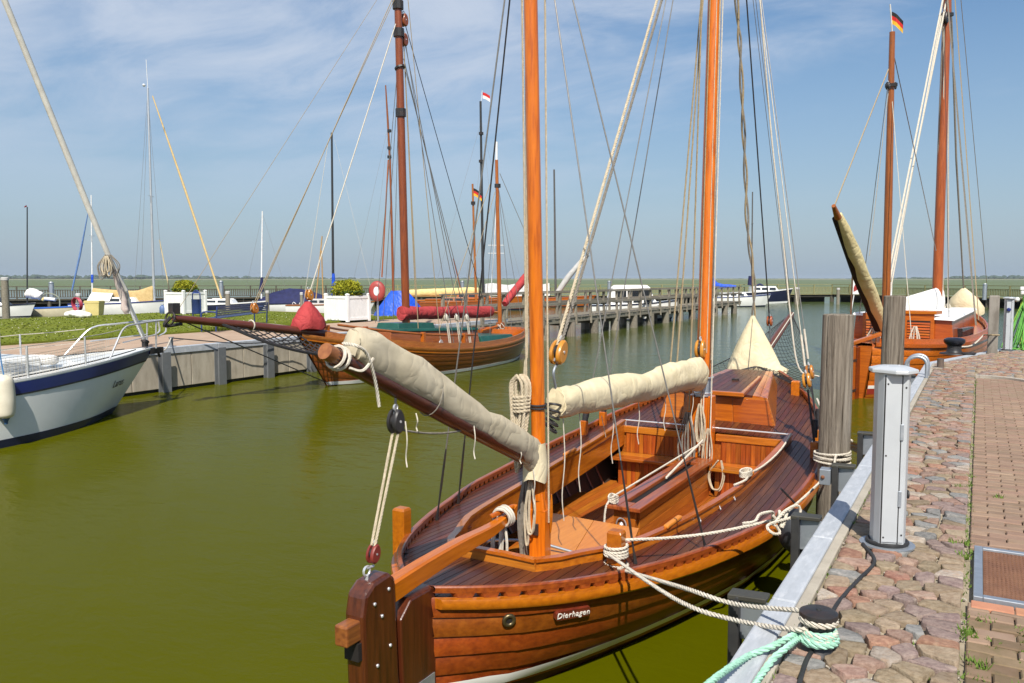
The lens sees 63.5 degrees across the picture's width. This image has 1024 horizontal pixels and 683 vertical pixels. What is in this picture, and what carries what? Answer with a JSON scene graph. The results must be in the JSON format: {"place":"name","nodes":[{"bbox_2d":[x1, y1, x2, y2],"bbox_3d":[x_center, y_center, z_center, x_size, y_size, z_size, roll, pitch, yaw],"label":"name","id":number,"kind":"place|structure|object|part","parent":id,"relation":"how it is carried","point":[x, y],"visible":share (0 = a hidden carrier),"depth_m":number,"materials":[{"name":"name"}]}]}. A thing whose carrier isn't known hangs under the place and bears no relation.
{"place":"outdoors","nodes":[
{"label":"outdoors","id":0,"kind":"place"},
{"bbox_2d":[71,296,82,309],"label":"life ring","id":1,"kind":"object","parent":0,"point":[73,305],"visible":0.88,"depth_m":42.70,"materials":[{"name":"red plastic"}]},
{"bbox_2d":[0,310,397,345],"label":"lawn","id":2,"kind":"structure","parent":0,"point":[77,332],"depth_m":31.80,"materials":[{"name":"green plant"}]},
{"bbox_2d":[64,310,91,317],"bbox_3d":[-20.038,-1.251,38.137,1.269,0.407,0.647,1,4,12],"label":"sail bag","id":3,"kind":"object","parent":2,"relation":"on","point":[77,314],"visible":0.98,"depth_m":37.97,"materials":[{"name":"white fabric"}]},
{"bbox_2d":[83,300,104,314],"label":"yellow container","id":4,"kind":"object","parent":2,"relation":"on","point":[94,307],"visible":0.88,"depth_m":40.56,"materials":[{"name":"plastic"}]},
{"bbox_2d":[159,304,164,313],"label":"gas bottle","id":5,"kind":"object","parent":2,"relation":"on","point":[161,309],"visible":0.99,"depth_m":42.56,"materials":[{"name":"blue metal"}]},
{"bbox_2d":[164,290,206,313],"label":"planter","id":6,"kind":"object","parent":2,"relation":"on","point":[178,297],"visible":0.63,"depth_m":42.30,"materials":[{"name":"white paint"}]},
{"bbox_2d":[170,279,198,291],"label":"bush","id":7,"kind":"object","parent":6,"relation":"in","point":[182,284],"visible":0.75,"depth_m":42.43,"materials":[{"name":"yellow plant"}]},
{"bbox_2d":[191,290,201,315],"bbox_3d":[-15.174,-1.849,39.750,0.490,1.278,0.483,-1,4,-11],"label":"litter bin","id":8,"kind":"object","parent":2,"relation":"on","point":[196,305],"visible":0.96,"depth_m":39.58,"materials":[{"name":"blue metal"}]},
{"bbox_2d":[200,302,267,331],"bbox_3d":[-10.338,-0.977,31.134,0.616,0.864,5.452,0,4,2],"label":"park bench","id":9,"kind":"object","parent":2,"relation":"on","point":[232,311],"visible":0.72,"depth_m":30.37,"materials":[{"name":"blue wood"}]},
{"bbox_2d":[324,293,370,321],"bbox_3d":[-7.078,-1.483,35.569,1.410,1.200,1.410,3,5,34],"label":"planter","id":10,"kind":"object","parent":2,"relation":"on","point":[347,308],"visible":0.95,"depth_m":35.13,"materials":[{"name":"white paint"}]},
{"bbox_2d":[328,279,364,295],"bbox_3d":[-7.059,-2.156,35.505,1.632,1.107,1.626,2,5,29],"label":"bush","id":11,"kind":"object","parent":10,"relation":"in","point":[345,286],"visible":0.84,"depth_m":35.12,"materials":[{"name":"yellow plant"}]},
{"bbox_2d":[374,291,419,315],"bbox_3d":[-5.574,-1.845,40.284,2.457,1.270,1.582,1,5,16],"label":"tarpaulin heap","id":12,"kind":"object","parent":2,"relation":"on","point":[387,310],"visible":0.54,"depth_m":39.82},
{"bbox_2d":[1,311,492,355],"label":"mole path","id":13,"kind":"structure","parent":0,"point":[163,340],"depth_m":24.87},
{"bbox_2d":[369,281,385,321],"bbox_3d":[-5.794,-1.734,35.543,0.720,1.765,0.300,0,4,4],"label":"life ring case","id":14,"kind":"object","parent":13,"relation":"on","point":[374,292],"visible":0.93,"depth_m":35.40,"materials":[{"name":"red plastic"}]},
{"bbox_2d":[0,280,1023,682],"bbox_3d":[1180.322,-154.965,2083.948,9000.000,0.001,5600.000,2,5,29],"label":"water","id":15,"kind":"structure","parent":0,"point":[210,534],"depth_m":10.78,"materials":[{"name":"green liquid"}]},
{"bbox_2d":[0,277,10,318],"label":"mooring pile","id":16,"kind":"object","parent":15,"relation":"in","point":[5,300],"visible":0.9,"depth_m":60.27,"materials":[{"name":"grey wood"}]},
{"bbox_2d":[0,298,35,316],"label":"speedboat","id":17,"kind":"object","parent":15,"relation":"on","point":[21,310],"visible":0.65,"depth_m":65.19,"materials":[{"name":"white paint"}]},
{"bbox_2d":[24,205,78,315],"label":"open boat","id":18,"kind":"object","parent":15,"relation":"on","point":[32,293],"visible":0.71,"depth_m":66.96,"materials":[{"name":"beige paint"}]},
{"bbox_2d":[71,195,93,290],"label":"mast","id":19,"kind":"object","parent":15,"relation":"on","point":[92,277],"visible":0.1,"depth_m":77.59,"materials":[{"name":"white metal"}]},
{"bbox_2d":[0,0,166,448],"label":"white yacht","id":20,"kind":"object","parent":15,"relation":"on","point":[60,394],"visible":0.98,"depth_m":16.59,"materials":[{"name":"blue paint"}]},
{"bbox_2d":[0,354,15,423],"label":"fender","id":21,"kind":"object","parent":20,"relation":"hanging from","point":[7,400],"visible":1,"depth_m":14.53,"materials":[{"name":"beige plastic"}]},
{"bbox_2d":[68,60,163,314],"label":"moored yacht","id":22,"kind":"object","parent":15,"relation":"on","point":[144,300],"visible":0.66,"depth_m":67.69,"materials":[{"name":"blue paint"}]},
{"bbox_2d":[152,96,265,310],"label":"moored yacht","id":23,"kind":"object","parent":15,"relation":"on","point":[212,303],"visible":0.49,"depth_m":70.85,"materials":[{"name":"blue paint"}]},
{"bbox_2d":[225,291,229,309],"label":"mooring pile","id":24,"kind":"object","parent":15,"relation":"in","point":[227,298],"visible":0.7,"depth_m":65.43,"materials":[{"name":"grey wood"}]},
{"bbox_2d":[265,291,269,310],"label":"mooring pile","id":25,"kind":"object","parent":15,"relation":"in","point":[267,296],"visible":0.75,"depth_m":67.36,"materials":[{"name":"grey wood"}]},
{"bbox_2d":[243,211,321,310],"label":"covered boat","id":26,"kind":"object","parent":15,"relation":"on","point":[279,300],"visible":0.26,"depth_m":74.56,"materials":[{"name":"blue fabric"}]},
{"bbox_2d":[69,319,512,396],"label":"panel wall","id":27,"kind":"structure","parent":15,"relation":"in","point":[170,369],"depth_m":23.45,"materials":[{"name":"concrete"}]},
{"bbox_2d":[168,337,175,346],"bbox_3d":[-9.198,0.011,22.312,0.160,0.260,0.180,2,5,29],"label":"mooring cleat","id":28,"kind":"object","parent":27,"relation":"on","point":[171,344],"visible":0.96,"depth_m":22.27,"materials":[{"name":"metal"}]},
{"bbox_2d":[173,338,297,343],"bbox_3d":[-7.682,-0.077,24.113,3.914,0.340,2.672,-1,5,-16],"label":"mooring rope","id":29,"kind":"object","parent":28,"relation":"attached to","point":[225,342],"visible":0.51,"depth_m":23.40,"materials":[{"name":"beige fabric"}]},
{"bbox_2d":[300,292,302,306],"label":"mooring pile","id":30,"kind":"object","parent":15,"relation":"in","point":[301,298],"visible":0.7,"depth_m":67.38,"materials":[{"name":"grey wood"}]},
{"bbox_2d":[285,133,374,312],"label":"moored yacht","id":31,"kind":"object","parent":15,"relation":"on","point":[318,304],"visible":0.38,"depth_m":67.91,"materials":[{"name":"blue paint"}]},
{"bbox_2d":[163,0,524,385],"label":"red covered sailing boat","id":32,"kind":"object","parent":15,"relation":"on","point":[437,347],"visible":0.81,"depth_m":25.82,"materials":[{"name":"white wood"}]},
{"bbox_2d":[354,85,424,304],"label":"wooden yacht","id":33,"kind":"object","parent":15,"relation":"on","point":[391,212],"visible":0.27,"depth_m":79.51,"materials":[{"name":"blue paint"}]},
{"bbox_2d":[420,184,497,310],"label":"wooden yacht","id":34,"kind":"object","parent":15,"relation":"on","point":[452,301],"visible":0.38,"depth_m":76.09,"materials":[{"name":"blue paint"}]},
{"bbox_2d":[474,188,481,200],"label":"german flag","id":35,"kind":"object","parent":34,"relation":"attached to","point":[476,192],"visible":0.83,"depth_m":56.03,"materials":[{"name":"multicoloured fabric"}]},
{"bbox_2d":[409,94,528,309],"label":"wooden yacht","id":36,"kind":"object","parent":15,"relation":"on","point":[426,292],"visible":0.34,"depth_m":79.64,"materials":[{"name":"blue paint"}]},
{"bbox_2d":[483,92,489,101],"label":"flag","id":37,"kind":"object","parent":36,"relation":"attached to","point":[486,96],"visible":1,"depth_m":62.03,"materials":[{"name":"multicoloured fabric"}]},
{"bbox_2d":[0,284,1023,307],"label":"long pier","id":38,"kind":"structure","parent":15,"relation":"in","point":[813,296],"depth_m":91.02,"materials":[{"name":"wood"}]},
{"bbox_2d":[49,282,53,297],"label":"pier post","id":39,"kind":"object","parent":38,"relation":"on","point":[51,287],"visible":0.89,"depth_m":69.81,"materials":[{"name":"metal"}]},
{"bbox_2d":[219,281,223,295],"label":"pier post","id":40,"kind":"object","parent":38,"relation":"on","point":[221,287],"visible":0.96,"depth_m":77.81,"materials":[{"name":"metal"}]},
{"bbox_2d":[607,281,610,293],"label":"pier post","id":41,"kind":"object","parent":38,"relation":"on","point":[608,284],"visible":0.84,"depth_m":94.80,"materials":[{"name":"metal"}]},
{"bbox_2d":[982,283,987,299],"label":"pier post","id":42,"kind":"object","parent":38,"relation":"on","point":[984,294],"visible":1,"depth_m":83.82,"materials":[{"name":"metal"}]},
{"bbox_2d":[484,169,595,306],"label":"covered boat","id":43,"kind":"object","parent":15,"relation":"on","point":[492,287],"visible":0.38,"depth_m":88.67,"materials":[{"name":"blue paint"}]},
{"bbox_2d":[318,0,819,682],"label":"wooden sailing boat","id":44,"kind":"object","parent":15,"relation":"on","point":[504,574],"visible":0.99,"depth_m":7.12,"materials":[{"name":"brown wood"}]},
{"bbox_2d":[439,286,741,339],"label":"jetty","id":45,"kind":"object","parent":15,"relation":"in","point":[634,316],"visible":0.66,"depth_m":48.78,"materials":[{"name":"grey wood"}]},
{"bbox_2d":[588,285,676,320],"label":"motorboat","id":46,"kind":"object","parent":15,"relation":"on","point":[635,303],"visible":0.34,"depth_m":59.47,"materials":[{"name":"white paint"}]},
{"bbox_2d":[618,291,625,296],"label":"canopy window","id":47,"kind":"structure","parent":46,"relation":"in","point":[618,291],"depth_m":59.39,"materials":[{"name":"grey glass"}]},
{"bbox_2d":[632,289,637,296],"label":"canopy window","id":48,"kind":"structure","parent":46,"relation":"in","point":[635,293],"depth_m":59.39,"materials":[{"name":"grey glass"}]},
{"bbox_2d":[642,290,648,295],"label":"canopy window","id":49,"kind":"structure","parent":46,"relation":"in","point":[646,291],"depth_m":59.39,"materials":[{"name":"grey glass"}]},
{"bbox_2d":[713,280,770,306],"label":"moored yacht","id":50,"kind":"object","parent":15,"relation":"on","point":[747,300],"visible":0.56,"depth_m":88.94,"materials":[{"name":"white paint"}]},
{"bbox_2d":[729,192,792,303],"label":"moored yacht","id":51,"kind":"object","parent":15,"relation":"on","point":[778,296],"visible":0.55,"depth_m":100.62,"materials":[{"name":"blue paint"}]},
{"bbox_2d":[794,287,799,304],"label":"mooring pile","id":52,"kind":"object","parent":15,"relation":"in","point":[797,293],"visible":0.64,"depth_m":96.85,"materials":[{"name":"grey wood"}]},
{"bbox_2d":[816,313,854,520],"bbox_3d":[3.599,1.545,9.290,0.358,3.715,0.386,2,5,29],"label":"timber pile","id":53,"kind":"object","parent":15,"relation":"in","point":[835,402],"visible":0.57,"depth_m":9.10,"materials":[{"name":"grey wood"}]},
{"bbox_2d":[604,449,851,554],"bbox_3d":[2.486,1.457,7.730,0.976,0.302,4.148,4,6,44],"label":"mooring rope","id":54,"kind":"object","parent":53,"relation":"attached to","point":[774,520],"visible":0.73,"depth_m":6.84,"materials":[{"name":"beige fabric"}]},
{"bbox_2d":[777,488,805,552],"bbox_3d":[2.549,1.590,7.419,0.320,0.628,0.395,2,5,29],"label":"ball fender","id":55,"kind":"object","parent":54,"relation":"hanging from","point":[784,537],"visible":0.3,"depth_m":7.33,"materials":[{"name":"grey rubber"}]},
{"bbox_2d":[836,288,839,303],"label":"mooring pile","id":56,"kind":"object","parent":15,"relation":"in","point":[838,296],"visible":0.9,"depth_m":96.94,"materials":[{"name":"grey wood"}]},
{"bbox_2d":[852,280,858,306],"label":"warning sign","id":57,"kind":"object","parent":15,"relation":"in","point":[855,290],"visible":0.41,"depth_m":60.01,"materials":[{"name":"white paint"}]},
{"bbox_2d":[881,295,905,364],"bbox_3d":[6.129,1.171,13.429,0.377,3.835,0.351,2,5,29],"label":"timber pile","id":58,"kind":"object","parent":15,"relation":"in","point":[893,332],"visible":0.34,"depth_m":13.19,"materials":[{"name":"grey wood"}]},
{"bbox_2d":[831,0,987,399],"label":"white roofed sailing boat","id":59,"kind":"object","parent":15,"relation":"on","point":[933,320],"visible":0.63,"depth_m":23.01,"materials":[{"name":"paint"}]},
{"bbox_3d":[10.265,-0.182,23.705,0.420,1.280,0.070,4,6,41],"label":"door","id":60,"kind":"part","parent":59,"relation":"part of","materials":[{"name":"orange wood"}]},
{"bbox_2d":[892,12,902,32],"bbox_3d":[11.442,-9.471,24.548,0.320,0.680,0.038,2,5,23],"label":"german flag","id":61,"kind":"object","parent":59,"relation":"attached to","point":[897,21],"visible":0.94,"depth_m":24.54,"materials":[{"name":"multicoloured fabric"}]},
{"bbox_3d":[11.240,-0.118,22.861,0.780,1.280,0.070,4,6,41],"label":"door","id":62,"kind":"part","parent":59,"relation":"part of","materials":[{"name":"orange wood"}]},
{"bbox_3d":[12.900,-0.189,23.523,0.140,0.420,1.300,4,6,41],"label":"cabin window","id":63,"kind":"part","parent":59,"relation":"part of","materials":[{"name":"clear glass"}]},
{"bbox_2d":[983,334,999,335],"bbox_3d":[11.851,-0.163,20.549,0.236,0.294,4.376,2,5,27],"label":"mooring rope","id":64,"kind":"object","parent":59,"relation":"attached to","point":[991,334],"visible":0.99,"depth_m":18.80,"materials":[{"name":"beige fabric"}]},
{"bbox_2d":[987,295,999,353],"bbox_3d":[11.032,0.803,19.036,0.210,3.720,0.210,2,5,29],"label":"timber pile","id":65,"kind":"object","parent":15,"relation":"in","point":[993,322],"visible":0.45,"depth_m":18.86,"materials":[{"name":"grey wood"}]},
{"bbox_2d":[0,0,1023,278],"label":"sky","id":66,"kind":"structure","parent":0,"point":[230,81],"materials":[{"name":"blue"}]},
{"bbox_2d":[9,279,1023,279],"bbox_3d":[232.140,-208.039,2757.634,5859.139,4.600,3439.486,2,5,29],"label":"shore","id":67,"kind":"structure","parent":0,"point":[501,279],"depth_m":2934.25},
{"bbox_2d":[0,274,1023,278],"bbox_3d":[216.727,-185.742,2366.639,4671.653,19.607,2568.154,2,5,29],"label":"woods","id":68,"kind":"object","parent":67,"relation":"on","point":[34,276],"visible":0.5,"depth_m":2968.91,"materials":[{"name":"green plant"}]},
{"bbox_2d":[717,345,1019,682],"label":"quay wall","id":69,"kind":"structure","parent":0,"point":[789,592],"depth_m":4.78,"materials":[{"name":"grey concrete"}]},
{"bbox_2d":[727,588,769,664],"bbox_3d":[1.262,1.855,4.444,0.208,1.028,0.110,2,5,24],"label":"fender bracket","id":70,"kind":"object","parent":69,"relation":"attached to","point":[737,633],"visible":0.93,"depth_m":4.40,"materials":[{"name":"grey metal"}]},
{"bbox_2d":[790,512,821,568],"bbox_3d":[2.092,1.744,5.909,0.208,1.028,0.110,2,5,24],"label":"fender bracket","id":71,"kind":"object","parent":69,"relation":"attached to","point":[804,526],"visible":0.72,"depth_m":5.86,"materials":[{"name":"grey metal"}]},
{"bbox_2d":[819,462,855,506],"bbox_3d":[2.946,1.623,7.511,0.304,1.028,0.147,2,5,24],"label":"fender bracket","id":72,"kind":"object","parent":69,"relation":"attached to","point":[836,476],"visible":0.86,"depth_m":7.46,"materials":[{"name":"grey metal"}]},
{"bbox_2d":[857,431,872,466],"bbox_3d":[3.888,1.504,9.080,0.208,1.028,0.110,2,5,24],"label":"fender bracket","id":73,"kind":"object","parent":69,"relation":"attached to","point":[864,440],"visible":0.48,"depth_m":9.03,"materials":[{"name":"grey metal"}]},
{"bbox_2d":[911,374,915,383],"bbox_3d":[6.970,1.091,14.522,0.208,1.028,0.110,2,5,24],"label":"fender bracket","id":74,"kind":"object","parent":69,"relation":"attached to","point":[913,376],"visible":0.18,"depth_m":14.45,"materials":[{"name":"metal"}]},
{"bbox_2d":[904,353,929,377],"bbox_3d":[7.063,1.063,14.462,0.385,1.694,0.480,2,5,29],"label":"quay ladder","id":75,"kind":"object","parent":69,"relation":"attached to","point":[924,358],"visible":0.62,"depth_m":14.23,"materials":[{"name":"silver metal"}]},
{"bbox_2d":[939,337,975,354],"bbox_3d":[10.070,0.103,18.668,0.744,0.378,0.600,2,5,29],"label":"bollard","id":76,"kind":"object","parent":69,"relation":"on","point":[954,345],"visible":1,"depth_m":18.56,"materials":[{"name":"black metal"}]},
{"bbox_2d":[962,335,983,347],"bbox_3d":[11.560,-0.013,20.604,0.166,0.092,4.596,3,5,36],"label":"mooring rope","id":77,"kind":"object","parent":76,"relation":"attached to","point":[973,344],"visible":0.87,"depth_m":19.68,"materials":[{"name":"beige fabric"}]},
{"bbox_2d":[1001,287,1023,349],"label":"hanging fishing net","id":78,"kind":"object","parent":69,"relation":"hanging from","point":[1019,333],"visible":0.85,"depth_m":19.97,"materials":[{"name":"green fabric"}]},
{"bbox_2d":[771,417,973,682],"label":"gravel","id":79,"kind":"structure","parent":0,"point":[964,599],"depth_m":4.17,"materials":[{"name":"grey gravel"}]},
{"bbox_2d":[761,350,1023,682],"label":"quay pavement","id":80,"kind":"structure","parent":0,"point":[942,429],"depth_m":5.06,"materials":[{"name":"stone"}]},
{"bbox_2d":[799,604,838,661],"bbox_3d":[1.406,1.330,3.796,0.172,0.213,0.172,2,5,29],"label":"bollard","id":81,"kind":"object","parent":80,"relation":"on","point":[817,614],"visible":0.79,"depth_m":3.75,"materials":[{"name":"black metal"}]},
{"bbox_2d":[603,550,838,643],"bbox_3d":[1.018,1.512,5.201,0.388,0.649,3.050,-1,4,-11],"label":"mooring rope","id":82,"kind":"object","parent":81,"relation":"attached to","point":[799,629],"visible":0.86,"depth_m":4.34,"materials":[{"name":"white fabric"}]},
{"bbox_2d":[604,559,838,629],"bbox_3d":[1.055,1.541,5.198,0.324,0.811,3.026,-1,4,-11],"label":"mooring rope","id":83,"kind":"object","parent":81,"relation":"attached to","point":[759,607],"visible":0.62,"depth_m":4.28,"materials":[{"name":"white fabric"}]},
{"bbox_2d":[704,626,838,682],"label":"mint rope","id":84,"kind":"object","parent":81,"relation":"attached to","point":[725,670],"visible":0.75,"depth_m":3.71,"materials":[{"name":"teal fabric"}]},
{"bbox_2d":[752,634,839,682],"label":"mint rope","id":85,"kind":"object","parent":81,"relation":"attached to","point":[780,652],"visible":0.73,"depth_m":3.64,"materials":[{"name":"teal fabric"}]},
{"bbox_2d":[797,542,876,682],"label":"power cable","id":86,"kind":"object","parent":80,"relation":"on","point":[810,653],"visible":0.75,"depth_m":4.41,"materials":[{"name":"black rubber"}]},
{"bbox_2d":[859,364,918,552],"bbox_3d":[2.403,0.724,5.255,0.330,1.157,0.330,1,4,11],"label":"power pedestal","id":87,"kind":"object","parent":80,"relation":"on","point":[890,494],"visible":1,"depth_m":5.16,"materials":[{"name":"grey metal"}]},
{"bbox_2d":[765,382,1023,682],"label":"weeds","id":88,"kind":"object","parent":80,"relation":"on","point":[970,631],"visible":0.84,"depth_m":4.18,"materials":[{"name":"green plant"}]},
{"bbox_2d":[937,358,943,367],"bbox_3d":[8.198,0.423,15.818,0.120,0.205,0.117,2,5,29],"label":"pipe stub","id":89,"kind":"object","parent":80,"relation":"on","point":[940,362],"visible":0.87,"depth_m":15.77,"materials":[{"name":"metal"}]},
{"bbox_2d":[973,545,1023,609],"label":"access cover","id":90,"kind":"object","parent":80,"relation":"on","point":[998,577],"visible":0.99,"depth_m":4.70,"materials":[{"name":"brown metal"}]},
{"bbox_2d":[999,297,1016,350],"bbox_3d":[11.728,-0.418,19.528,0.330,1.277,0.330,2,5,24],"label":"power pedestal","id":91,"kind":"object","parent":80,"relation":"on","point":[1008,336],"visible":1,"depth_m":19.44,"materials":[{"name":"grey metal"}]}
]}

